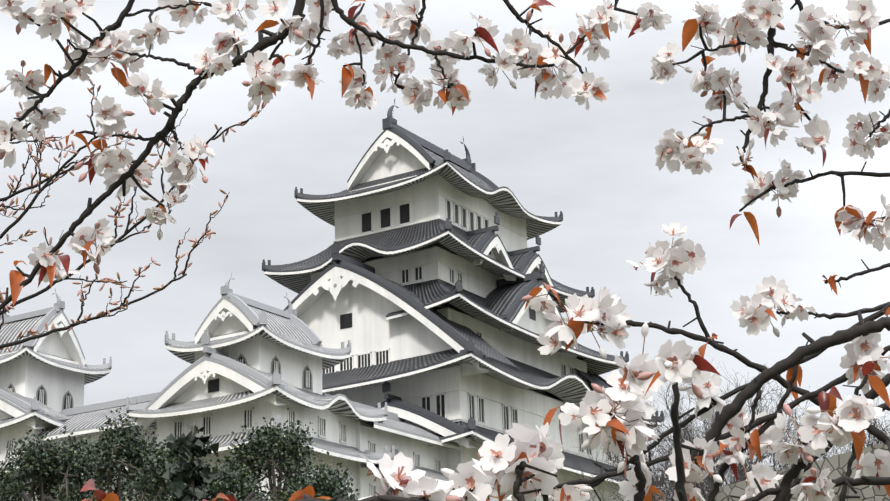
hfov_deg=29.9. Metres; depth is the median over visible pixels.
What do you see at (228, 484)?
evergreen
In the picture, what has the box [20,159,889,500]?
cherry tree
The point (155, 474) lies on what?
evergreen
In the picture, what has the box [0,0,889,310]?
cherry tree
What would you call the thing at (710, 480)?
bare tree
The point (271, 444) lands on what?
evergreen
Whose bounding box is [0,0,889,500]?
sky
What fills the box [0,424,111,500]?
evergreen
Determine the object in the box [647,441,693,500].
bare tree
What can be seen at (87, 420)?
castle building
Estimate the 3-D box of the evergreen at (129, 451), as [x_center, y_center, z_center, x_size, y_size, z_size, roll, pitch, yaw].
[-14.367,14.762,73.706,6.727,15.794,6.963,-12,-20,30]
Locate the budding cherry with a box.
[0,78,266,352]
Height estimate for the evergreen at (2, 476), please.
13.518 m
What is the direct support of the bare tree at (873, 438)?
on the ground
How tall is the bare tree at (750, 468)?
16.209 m
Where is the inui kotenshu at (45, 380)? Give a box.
[0,289,111,500]
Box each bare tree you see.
[565,387,729,500]
[583,358,846,500]
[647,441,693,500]
[671,424,790,490]
[694,381,888,496]
[822,397,889,458]
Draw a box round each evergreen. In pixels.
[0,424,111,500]
[0,459,25,500]
[55,407,166,500]
[114,439,223,500]
[184,455,274,500]
[216,417,332,500]
[270,462,364,500]
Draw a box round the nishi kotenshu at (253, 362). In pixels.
[126,273,394,500]
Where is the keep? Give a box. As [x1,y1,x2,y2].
[262,99,664,500]
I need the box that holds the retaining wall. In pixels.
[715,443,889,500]
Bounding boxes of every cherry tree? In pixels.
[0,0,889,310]
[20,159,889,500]
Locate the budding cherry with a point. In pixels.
(49, 179)
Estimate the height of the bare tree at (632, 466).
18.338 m
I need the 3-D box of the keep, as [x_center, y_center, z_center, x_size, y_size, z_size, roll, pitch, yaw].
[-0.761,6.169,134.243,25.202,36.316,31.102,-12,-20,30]
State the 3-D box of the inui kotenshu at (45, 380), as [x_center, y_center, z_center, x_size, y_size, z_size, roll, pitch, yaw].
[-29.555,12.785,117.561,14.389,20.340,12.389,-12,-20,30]
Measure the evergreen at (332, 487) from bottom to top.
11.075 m
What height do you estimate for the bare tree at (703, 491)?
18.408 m
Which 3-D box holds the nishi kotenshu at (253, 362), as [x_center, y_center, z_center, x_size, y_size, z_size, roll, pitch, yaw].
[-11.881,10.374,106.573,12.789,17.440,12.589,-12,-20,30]
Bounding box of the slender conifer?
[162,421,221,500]

